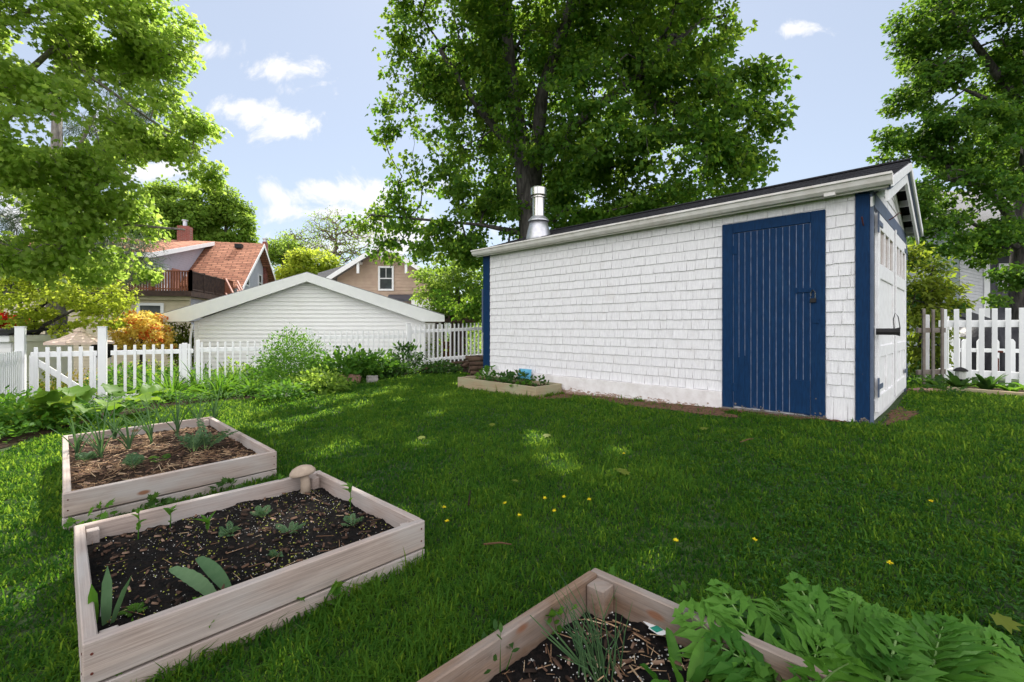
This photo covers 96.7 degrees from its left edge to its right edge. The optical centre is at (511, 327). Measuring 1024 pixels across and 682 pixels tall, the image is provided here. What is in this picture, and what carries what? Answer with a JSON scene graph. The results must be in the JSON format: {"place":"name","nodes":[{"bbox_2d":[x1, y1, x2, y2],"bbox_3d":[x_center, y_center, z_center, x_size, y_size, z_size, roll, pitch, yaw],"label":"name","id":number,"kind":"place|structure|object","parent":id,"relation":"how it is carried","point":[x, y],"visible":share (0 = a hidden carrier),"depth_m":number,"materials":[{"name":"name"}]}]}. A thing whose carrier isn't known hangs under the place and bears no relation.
{"place":"outdoors","nodes":[
{"label":"outdoors","id":0,"kind":"place"},
{"bbox_2d":[0,0,1022,301],"label":"sky","id":1,"kind":"structure","parent":0,"point":[294,83],"materials":[{"name":"blue"}]},
{"bbox_2d":[0,336,1023,681],"bbox_3d":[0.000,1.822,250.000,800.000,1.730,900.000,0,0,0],"label":"lawn ground","id":2,"kind":"structure","parent":0,"point":[704,502],"depth_m":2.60,"materials":[{"name":"green plant"}]},
{"bbox_2d":[0,351,21,406],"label":"picket fence","id":3,"kind":"object","parent":2,"relation":"on","point":[11,369],"visible":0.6,"depth_m":7.74,"materials":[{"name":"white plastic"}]},
{"bbox_2d":[14,326,26,395],"bbox_3d":[-8.848,0.842,8.194,0.140,1.716,0.140,0,0,-33],"label":"gate post","id":4,"kind":"object","parent":2,"relation":"on","point":[20,338],"visible":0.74,"depth_m":8.16,"materials":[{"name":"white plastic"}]},
{"bbox_2d":[0,324,73,396],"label":"shed","id":5,"kind":"structure","parent":2,"relation":"on","point":[7,340],"depth_m":12.16,"materials":[{"name":"beige"}]},
{"bbox_2d":[0,267,144,338],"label":"ornamental maple","id":6,"kind":"object","parent":2,"relation":"on","point":[97,305],"visible":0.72,"depth_m":11.92,"materials":[{"name":"green plant"}]},
{"bbox_2d":[43,328,114,346],"bbox_3d":[-11.014,0.996,11.600,1.300,1.978,1.300,0,0,0],"label":"patio umbrella","id":7,"kind":"object","parent":2,"relation":"on","point":[79,338],"visible":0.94,"depth_m":11.29,"materials":[{"name":"beige fabric"}]},
{"bbox_2d":[0,63,172,333],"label":"tree","id":8,"kind":"object","parent":2,"relation":"on","point":[57,131],"visible":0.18,"depth_m":15.34,"materials":[{"name":"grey plant"}]},
{"bbox_2d":[61,497,119,527],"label":"weed","id":9,"kind":"object","parent":2,"relation":"on","point":[71,521],"visible":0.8,"depth_m":2.74,"materials":[{"name":"green plant"}]},
{"bbox_2d":[97,326,107,405],"bbox_3d":[-7.921,0.842,8.804,0.140,1.716,0.140,0,0,-33],"label":"gate post","id":10,"kind":"object","parent":2,"relation":"on","point":[102,354],"visible":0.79,"depth_m":8.76,"materials":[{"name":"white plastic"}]},
{"bbox_2d":[29,346,96,404],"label":"garden gate","id":11,"kind":"structure","parent":10,"relation":"attached to","point":[35,363],"depth_m":8.44,"materials":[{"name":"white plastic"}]},
{"bbox_2d":[0,0,234,291],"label":"maple tree","id":12,"kind":"object","parent":2,"relation":"on","point":[76,209],"visible":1,"depth_m":8.70,"materials":[{"name":"green plant"}]},
{"bbox_2d":[83,361,160,396],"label":"garden plant","id":13,"kind":"object","parent":2,"relation":"on","point":[111,379],"visible":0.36,"depth_m":10.28,"materials":[{"name":"green plant"}]},
{"bbox_2d":[0,220,275,380],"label":"house","id":14,"kind":"structure","parent":2,"relation":"on","point":[199,271],"depth_m":23.76,"materials":[{"name":"orange"}]},
{"bbox_2d":[137,303,163,329],"bbox_3d":[-15.762,-0.389,19.846,1.020,1.350,0.070,0,0,-13],"label":"window","id":15,"kind":"structure","parent":14,"relation":"in","point":[152,307],"depth_m":19.85,"materials":[{"name":"white plastic"}]},
{"bbox_2d":[104,308,178,373],"bbox_3d":[-10.798,0.752,13.265,1.938,2.609,1.679,0,0,0],"label":"ornamental maple","id":16,"kind":"object","parent":2,"relation":"on","point":[145,330],"visible":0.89,"depth_m":12.99,"materials":[{"name":"orange plant"}]},
{"bbox_2d":[112,368,177,392],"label":"daylily","id":17,"kind":"object","parent":2,"relation":"on","point":[141,383],"visible":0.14,"depth_m":9.81,"materials":[{"name":"green plant"}]},
{"bbox_2d":[111,343,192,401],"bbox_3d":[-7.270,0.915,9.233,1.320,1.170,0.090,0,0,-33],"label":"picket fence","id":18,"kind":"object","parent":2,"relation":"on","point":[182,351],"visible":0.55,"depth_m":9.20,"materials":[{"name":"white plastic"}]},
{"bbox_2d":[144,492,175,508],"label":"weed","id":19,"kind":"object","parent":2,"relation":"on","point":[152,501],"visible":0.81,"depth_m":2.98,"materials":[{"name":"green plant"}]},
{"bbox_2d":[114,174,220,240],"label":"leafy tree","id":20,"kind":"object","parent":2,"relation":"on","point":[173,207],"visible":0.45,"depth_m":41.03,"materials":[{"name":"green plant"}]},
{"bbox_2d":[62,416,276,529],"bbox_3d":[-3.031,1.147,3.917,2.151,0.294,1.241,0,0,44],"label":"raised bed","id":21,"kind":"object","parent":2,"relation":"on","point":[181,471],"visible":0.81,"depth_m":3.49,"materials":[{"name":"brown wood"}]},
{"bbox_2d":[48,400,113,458],"bbox_3d":[-3.512,0.869,3.777,0.346,0.473,0.435,0,0,30],"label":"garlic plant","id":22,"kind":"object","parent":21,"relation":"on","point":[77,443],"visible":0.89,"depth_m":3.75,"materials":[{"name":"green plant"}]},
{"bbox_2d":[66,393,118,457],"bbox_3d":[-3.477,0.826,3.743,0.498,0.557,0.321,0,0,39],"label":"garlic plant","id":23,"kind":"object","parent":21,"relation":"on","point":[100,449],"visible":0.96,"depth_m":3.74,"materials":[{"name":"green plant"}]},
{"bbox_2d":[91,402,142,438],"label":"garlic plant","id":24,"kind":"object","parent":21,"relation":"on","point":[115,432],"visible":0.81,"depth_m":4.39,"materials":[{"name":"green plant"}]},
{"bbox_2d":[97,414,151,450],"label":"garlic plant","id":25,"kind":"object","parent":21,"relation":"on","point":[128,441],"visible":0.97,"depth_m":3.99,"materials":[{"name":"green plant"}]},
{"bbox_2d":[120,452,146,467],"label":"seedling","id":26,"kind":"object","parent":21,"relation":"on","point":[129,460],"visible":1,"depth_m":3.52,"materials":[{"name":"green plant"}]},
{"bbox_2d":[117,384,166,443],"bbox_3d":[-3.388,0.812,4.147,0.341,0.587,0.375,0,0,0],"label":"garlic plant","id":27,"kind":"object","parent":21,"relation":"on","point":[148,433],"visible":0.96,"depth_m":4.19,"materials":[{"name":"green plant"}]},
{"bbox_2d":[143,388,204,434],"bbox_3d":[-3.396,0.867,4.551,0.337,0.477,0.595,0,0,37],"label":"garlic plant","id":28,"kind":"object","parent":21,"relation":"on","point":[177,421],"visible":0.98,"depth_m":4.56,"materials":[{"name":"green plant"}]},
{"bbox_2d":[175,429,213,451],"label":"seedling","id":29,"kind":"object","parent":21,"relation":"on","point":[193,445],"visible":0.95,"depth_m":3.95,"materials":[{"name":"green plant"}]},
{"bbox_2d":[179,417,238,448],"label":"seedling","id":30,"kind":"object","parent":21,"relation":"on","point":[217,440],"visible":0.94,"depth_m":4.04,"materials":[{"name":"green plant"}]},
{"bbox_2d":[148,359,208,382],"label":"garden plant","id":31,"kind":"object","parent":2,"relation":"on","point":[168,370],"visible":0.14,"depth_m":10.97,"materials":[{"name":"green plant"}]},
{"bbox_2d":[166,322,193,366],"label":"evergreen shrub","id":32,"kind":"object","parent":2,"relation":"on","point":[180,339],"visible":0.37,"depth_m":14.44,"materials":[{"name":"green plant"}]},
{"bbox_2d":[193,180,260,242],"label":"leafy tree","id":33,"kind":"object","parent":2,"relation":"on","point":[235,214],"visible":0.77,"depth_m":43.07,"materials":[{"name":"green plant"}]},
{"bbox_2d":[208,476,246,490],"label":"weed","id":34,"kind":"object","parent":2,"relation":"on","point":[225,480],"visible":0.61,"depth_m":3.32,"materials":[{"name":"green plant"}]},
{"bbox_2d":[0,361,482,447],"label":"flower bed soil","id":35,"kind":"structure","parent":2,"relation":"on","point":[5,441],"depth_m":7.15,"materials":[{"name":"brown soil"}]},
{"bbox_2d":[0,385,75,424],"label":"garden plant","id":36,"kind":"object","parent":35,"relation":"on","point":[14,397],"visible":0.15,"depth_m":6.42,"materials":[{"name":"green plant"}]},
{"bbox_2d":[0,387,90,436],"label":"garden plant","id":37,"kind":"object","parent":35,"relation":"on","point":[20,416],"visible":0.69,"depth_m":5.92,"materials":[{"name":"green plant"}]},
{"bbox_2d":[15,383,171,421],"bbox_3d":[-6.003,1.100,6.608,1.619,0.584,1.670,0,0,-30],"label":"rhubarb","id":38,"kind":"object","parent":35,"relation":"on","point":[43,398],"visible":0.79,"depth_m":6.45,"materials":[{"name":"green plant"}]},
{"bbox_2d":[124,371,211,403],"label":"daylily","id":39,"kind":"object","parent":35,"relation":"on","point":[172,385],"visible":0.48,"depth_m":8.79,"materials":[{"name":"green plant"}]},
{"bbox_2d":[154,361,236,392],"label":"daylily","id":40,"kind":"object","parent":35,"relation":"on","point":[192,378],"visible":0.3,"depth_m":9.42,"materials":[{"name":"green plant"}]},
{"bbox_2d":[172,366,255,401],"bbox_3d":[-5.631,1.082,8.931,1.429,0.770,1.790,0,0,0],"label":"daylily","id":41,"kind":"object","parent":35,"relation":"on","point":[216,387],"visible":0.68,"depth_m":8.67,"materials":[{"name":"green plant"}]},
{"bbox_2d":[0,362,428,440],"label":"ground cover","id":42,"kind":"object","parent":35,"relation":"on","point":[189,395],"visible":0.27,"depth_m":8.09,"materials":[{"name":"green plant"}]},
{"bbox_2d":[209,368,286,394],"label":"daylily","id":43,"kind":"object","parent":35,"relation":"on","point":[245,382],"visible":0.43,"depth_m":8.96,"materials":[{"name":"green plant"}]},
{"bbox_2d":[235,364,289,388],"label":"garden plant","id":44,"kind":"object","parent":35,"relation":"on","point":[251,377],"visible":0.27,"depth_m":9.77,"materials":[{"name":"green plant"}]},
{"bbox_2d":[250,376,314,403],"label":"garden plant","id":45,"kind":"object","parent":35,"relation":"on","point":[293,389],"visible":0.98,"depth_m":7.59,"materials":[{"name":"green plant"}]},
{"bbox_2d":[245,322,334,390],"bbox_3d":[-4.295,0.596,9.019,1.583,1.394,1.655,0,0,0],"label":"garden plant","id":46,"kind":"object","parent":35,"relation":"on","point":[285,356],"visible":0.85,"depth_m":8.85,"materials":[{"name":"green plant"}]},
{"bbox_2d":[280,364,356,396],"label":"garden plant","id":47,"kind":"object","parent":35,"relation":"on","point":[326,381],"visible":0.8,"depth_m":8.33,"materials":[{"name":"green plant"}]},
{"bbox_2d":[308,343,387,384],"bbox_3d":[-3.722,0.840,10.238,1.685,1.059,1.706,0,0,0],"label":"garden plant","id":48,"kind":"object","parent":35,"relation":"on","point":[339,357],"visible":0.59,"depth_m":10.06,"materials":[{"name":"green plant"}]},
{"bbox_2d":[340,348,399,381],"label":"garden plant","id":49,"kind":"object","parent":35,"relation":"on","point":[384,361],"visible":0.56,"depth_m":10.38,"materials":[{"name":"green plant"}]},
{"bbox_2d":[373,357,420,377],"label":"garden plant","id":50,"kind":"object","parent":35,"relation":"on","point":[401,368],"visible":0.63,"depth_m":10.70,"materials":[{"name":"green plant"}]},
{"bbox_2d":[386,339,428,369],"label":"garden plant","id":51,"kind":"object","parent":35,"relation":"on","point":[411,347],"visible":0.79,"depth_m":11.74,"materials":[{"name":"green plant"}]},
{"bbox_2d":[411,358,462,373],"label":"garden plant","id":52,"kind":"object","parent":35,"relation":"on","point":[441,368],"visible":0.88,"depth_m":11.19,"materials":[{"name":"green plant"}]},
{"bbox_2d":[73,470,424,681],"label":"raised bed","id":53,"kind":"object","parent":2,"relation":"on","point":[323,549],"visible":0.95,"depth_m":2.06,"materials":[{"name":"brown wood"}]},
{"bbox_2d":[88,584,98,622],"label":"iris","id":54,"kind":"object","parent":53,"relation":"on","point":[93,596],"visible":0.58,"depth_m":1.63,"materials":[{"name":"green plant"}]},
{"bbox_2d":[101,566,111,625],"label":"iris","id":55,"kind":"object","parent":53,"relation":"on","point":[106,600],"visible":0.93,"depth_m":1.64,"materials":[{"name":"green plant"}]},
{"bbox_2d":[110,575,131,623],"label":"iris","id":56,"kind":"object","parent":53,"relation":"on","point":[118,605],"visible":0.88,"depth_m":1.61,"materials":[{"name":"green plant"}]},
{"bbox_2d":[118,602,147,616],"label":"seedling","id":57,"kind":"object","parent":53,"relation":"on","point":[138,606],"visible":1,"depth_m":1.70,"materials":[{"name":"green plant"}]},
{"bbox_2d":[169,566,215,595],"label":"tulip","id":58,"kind":"object","parent":53,"relation":"on","point":[200,583],"visible":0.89,"depth_m":1.82,"materials":[{"name":"green plant"}]},
{"bbox_2d":[195,556,231,589],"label":"tulip","id":59,"kind":"object","parent":53,"relation":"on","point":[214,571],"visible":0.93,"depth_m":1.89,"materials":[{"name":"green plant"}]},
{"bbox_2d":[289,464,315,493],"bbox_3d":[-1.353,0.997,2.942,0.158,0.210,0.160,0,0,0],"label":"stone mushroom","id":60,"kind":"object","parent":53,"relation":"on","point":[303,472],"visible":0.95,"depth_m":2.91,"materials":[{"name":"beige stone"}]},
{"bbox_2d":[196,340,304,385],"bbox_3d":[-5.785,0.885,10.200,2.135,1.230,0.075,0,0,-33],"label":"picket fence","id":61,"kind":"object","parent":2,"relation":"on","point":[217,349],"visible":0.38,"depth_m":9.87,"materials":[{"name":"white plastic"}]},
{"bbox_2d":[267,231,302,275],"bbox_3d":[-17.898,-2.745,36.053,4.150,9.774,4.040,0,0,0],"label":"leafy tree","id":62,"kind":"object","parent":2,"relation":"on","point":[276,250],"visible":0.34,"depth_m":35.65,"materials":[{"name":"green plant"}]},
{"bbox_2d":[268,226,325,265],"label":"budding tree","id":63,"kind":"object","parent":2,"relation":"on","point":[302,238],"visible":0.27,"depth_m":49.55,"materials":[{"name":"plant"}]},
{"bbox_2d":[157,272,444,373],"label":"garage","id":64,"kind":"structure","parent":2,"relation":"on","point":[258,314],"depth_m":14.17,"materials":[{"name":"beige wood"}]},
{"bbox_2d":[273,246,342,279],"bbox_3d":[-15.311,-2.014,34.038,5.121,8.110,4.620,0,0,0],"label":"leafy tree","id":65,"kind":"object","parent":2,"relation":"on","point":[303,260],"visible":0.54,"depth_m":32.84,"materials":[{"name":"green plant"}]},
{"bbox_2d":[296,579,347,609],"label":"weed","id":66,"kind":"object","parent":2,"relation":"on","point":[335,589],"visible":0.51,"depth_m":1.93,"materials":[{"name":"green plant"}]},
{"bbox_2d":[299,205,381,264],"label":"budding tree","id":67,"kind":"object","parent":2,"relation":"on","point":[348,231],"visible":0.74,"depth_m":47.42,"materials":[{"name":"plant"}]},
{"bbox_2d":[307,328,405,371],"bbox_3d":[-3.862,0.757,11.478,2.437,1.486,0.114,0,0,-33],"label":"picket fence","id":68,"kind":"object","parent":2,"relation":"on","point":[352,336],"visible":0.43,"depth_m":11.29,"materials":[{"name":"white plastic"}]},
{"bbox_2d":[318,245,454,363],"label":"house","id":69,"kind":"structure","parent":2,"relation":"on","point":[362,271],"depth_m":22.98,"materials":[{"name":"beige"}]},
{"bbox_2d":[378,266,393,290],"bbox_3d":[-6.357,-2.464,22.965,0.784,1.238,0.070,0,0,0],"label":"window","id":70,"kind":"structure","parent":69,"relation":"in","point":[385,274],"depth_m":22.97,"materials":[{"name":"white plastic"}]},
{"bbox_2d":[405,248,482,360],"bbox_3d":[-2.091,-0.770,17.647,4.011,4.716,3.412,0,0,-13],"label":"leafy tree","id":71,"kind":"object","parent":2,"relation":"on","point":[441,281],"visible":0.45,"depth_m":17.04,"materials":[{"name":"green plant"}]},
{"bbox_2d":[406,323,482,365],"bbox_3d":[-1.669,0.626,12.922,2.768,1.548,0.114,0,0,-33],"label":"picket fence","id":72,"kind":"object","parent":2,"relation":"on","point":[409,331],"visible":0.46,"depth_m":12.68,"materials":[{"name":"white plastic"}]},
{"bbox_2d":[425,323,481,363],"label":"hedge shrub","id":73,"kind":"object","parent":2,"relation":"on","point":[468,347],"visible":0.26,"depth_m":18.34,"materials":[{"name":"green plant"}]},
{"bbox_2d":[435,316,477,362],"bbox_3d":[-2.338,0.641,17.700,1.952,2.142,2.000,0,0,0],"label":"arbour","id":74,"kind":"object","parent":2,"relation":"on","point":[448,319],"visible":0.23,"depth_m":16.95,"materials":[{"name":"white wood"}]},
{"bbox_2d":[458,375,561,397],"bbox_3d":[-0.094,1.015,7.885,0.633,0.200,1.940,0,0,-44],"label":"raised bed","id":75,"kind":"object","parent":2,"relation":"on","point":[470,382],"visible":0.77,"depth_m":7.53,"materials":[{"name":"brown wood"}]},
{"bbox_2d":[494,369,535,383],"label":"strawberry plant","id":76,"kind":"object","parent":75,"relation":"in","point":[503,378],"visible":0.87,"depth_m":7.71,"materials":[{"name":"green plant"}]},
{"bbox_2d":[1,395,1023,662],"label":"clover","id":77,"kind":"object","parent":2,"relation":"on","point":[1017,639],"visible":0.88,"depth_m":2.40,"materials":[{"name":"green plant"}]},
{"bbox_2d":[337,0,801,322],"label":"maple tree","id":78,"kind":"object","parent":2,"relation":"on","point":[563,58],"visible":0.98,"depth_m":11.48,"materials":[{"name":"green plant"}]},
{"bbox_2d":[417,568,831,681],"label":"raised bed","id":79,"kind":"object","parent":2,"relation":"on","point":[535,658],"visible":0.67,"depth_m":1.52,"materials":[{"name":"brown wood"}]},
{"bbox_2d":[481,618,519,673],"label":"weed","id":80,"kind":"object","parent":79,"relation":"on","point":[495,627],"visible":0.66,"depth_m":1.45,"materials":[{"name":"green plant"}]},
{"bbox_2d":[545,604,578,635],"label":"weed","id":81,"kind":"object","parent":79,"relation":"on","point":[552,613],"visible":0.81,"depth_m":1.59,"materials":[{"name":"green plant"}]},
{"bbox_2d":[530,568,631,681],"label":"chives","id":82,"kind":"object","parent":79,"relation":"on","point":[580,661],"visible":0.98,"depth_m":1.44,"materials":[{"name":"green plant"}]},
{"bbox_2d":[640,627,737,681],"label":"dock","id":83,"kind":"object","parent":79,"relation":"on","point":[696,672],"visible":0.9,"depth_m":1.41,"materials":[{"name":"green plant"}]},
{"bbox_2d":[604,398,736,416],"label":"bare earth","id":84,"kind":"structure","parent":2,"relation":"on","point":[706,411],"depth_m":5.74,"materials":[{"name":"brown soil"}]},
{"bbox_2d":[471,158,922,424],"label":"garden shed","id":85,"kind":"structure","parent":2,"relation":"on","point":[787,298],"depth_m":5.75,"materials":[{"name":"white paint"}]},
{"bbox_2d":[732,223,818,414],"bbox_3d":[2.996,-0.087,5.230,0.053,2.105,0.902,0,0,-44],"label":"plank door","id":86,"kind":"structure","parent":85,"relation":"in","point":[772,289],"depth_m":5.23,"materials":[{"name":"blue paint"}]},
{"bbox_2d":[875,213,894,412],"bbox_3d":[4.285,-0.152,5.220,1.390,2.105,0.046,0,0,-44],"label":"garage door","id":87,"kind":"structure","parent":85,"relation":"in","point":[884,234],"depth_m":5.12,"materials":[{"name":"white paint"}]},
{"bbox_2d":[895,230,907,396],"bbox_3d":[5.285,-0.170,6.196,1.415,2.100,0.052,0,0,-44],"label":"garage door","id":88,"kind":"structure","parent":85,"relation":"in","point":[901,252],"depth_m":6.22,"materials":[{"name":"white paint"}]},
{"bbox_2d":[670,578,884,681],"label":"poppy plant","id":89,"kind":"object","parent":2,"relation":"on","point":[713,608],"visible":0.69,"depth_m":1.41,"materials":[{"name":"green plant"}]},
{"bbox_2d":[722,595,911,681],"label":"poppy plant","id":90,"kind":"object","parent":2,"relation":"on","point":[782,616],"visible":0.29,"depth_m":1.56,"materials":[{"name":"green plant"}]},
{"bbox_2d":[726,571,951,681],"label":"poppy plant","id":91,"kind":"object","parent":2,"relation":"on","point":[917,668],"visible":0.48,"depth_m":1.42,"materials":[{"name":"green plant"}]},
{"bbox_2d":[883,407,918,424],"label":"bare earth","id":92,"kind":"structure","parent":2,"relation":"on","point":[892,415],"depth_m":5.06,"materials":[{"name":"brown soil"}]},
{"bbox_2d":[812,587,1023,681],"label":"poppy plant","id":93,"kind":"object","parent":2,"relation":"on","point":[954,645],"visible":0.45,"depth_m":1.42,"materials":[{"name":"green plant"}]},
{"bbox_2d":[916,308,945,383],"bbox_3d":[7.032,0.344,7.626,0.643,1.321,0.061,0,0,-15],"label":"weathered fence","id":94,"kind":"object","parent":2,"relation":"on","point":[932,330],"visible":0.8,"depth_m":7.60,"materials":[{"name":"grey wood"}]},
{"bbox_2d":[906,380,972,396],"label":"weed","id":95,"kind":"object","parent":2,"relation":"on","point":[940,386],"visible":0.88,"depth_m":6.33,"materials":[{"name":"green plant"}]},
{"bbox_2d":[907,240,978,375],"bbox_3d":[8.705,-0.213,9.644,1.597,3.221,1.547,0,0,-11],"label":"rhododendron","id":96,"kind":"object","parent":2,"relation":"on","point":[930,291],"visible":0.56,"depth_m":9.31,"materials":[{"name":"green plant"}]},
{"bbox_2d":[866,0,1023,319],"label":"maple tree","id":97,"kind":"object","parent":2,"relation":"on","point":[992,169],"visible":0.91,"depth_m":12.77,"materials":[{"name":"green plant"}]},
{"bbox_2d":[907,191,1009,319],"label":"house","id":98,"kind":"structure","parent":2,"relation":"on","point":[981,288],"depth_m":16.76,"materials":[{"name":"wood"}]},
{"bbox_2d":[937,327,1018,371],"bbox_3d":[12.962,0.538,12.460,1.628,1.425,1.518,0,0,0],"label":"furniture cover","id":99,"kind":"object","parent":2,"relation":"on","point":[988,342],"visible":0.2,"depth_m":11.87,"materials":[{"name":"grey fabric"}]},
{"bbox_2d":[939,308,1023,385],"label":"picket fence","id":100,"kind":"object","parent":2,"relation":"on","point":[981,323],"visible":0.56,"depth_m":7.55,"materials":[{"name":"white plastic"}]},
{"bbox_2d":[926,315,929,376],"bbox_3d":[7.358,0.334,8.095,0.028,1.128,0.105,0,0,-44],"label":"loose board","id":101,"kind":"object","parent":100,"relation":"attached to","point":[927,339],"visible":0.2,"depth_m":8.07,"materials":[{"name":"white paint"}]},
{"bbox_2d":[947,386,1023,395],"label":"raised bed","id":102,"kind":"object","parent":2,"relation":"on","point":[995,391],"visible":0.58,"depth_m":6.46,"materials":[{"name":"brown wood"}]},
{"bbox_2d":[937,370,976,387],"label":"hosta","id":103,"kind":"object","parent":102,"relation":"on","point":[956,381],"visible":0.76,"depth_m":6.81,"materials":[{"name":"green plant"}]},
{"bbox_2d":[968,373,1008,389],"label":"hosta","id":104,"kind":"object","parent":102,"relation":"on","point":[989,383],"visible":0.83,"depth_m":6.63,"materials":[{"name":"green plant"}]},
{"bbox_2d":[959,333,1018,371],"bbox_3d":[11.924,0.692,10.237,3.032,1.116,0.114,0,0,25],"label":"picket fence","id":105,"kind":"object","parent":2,"relation":"on","point":[962,350],"visible":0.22,"depth_m":10.65,"materials":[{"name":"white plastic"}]},
{"bbox_2d":[989,612,1023,633],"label":"fallen leaf","id":106,"kind":"object","parent":2,"relation":"on","point":[1009,624],"visible":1,"depth_m":1.70,"materials":[{"name":"green plant"}]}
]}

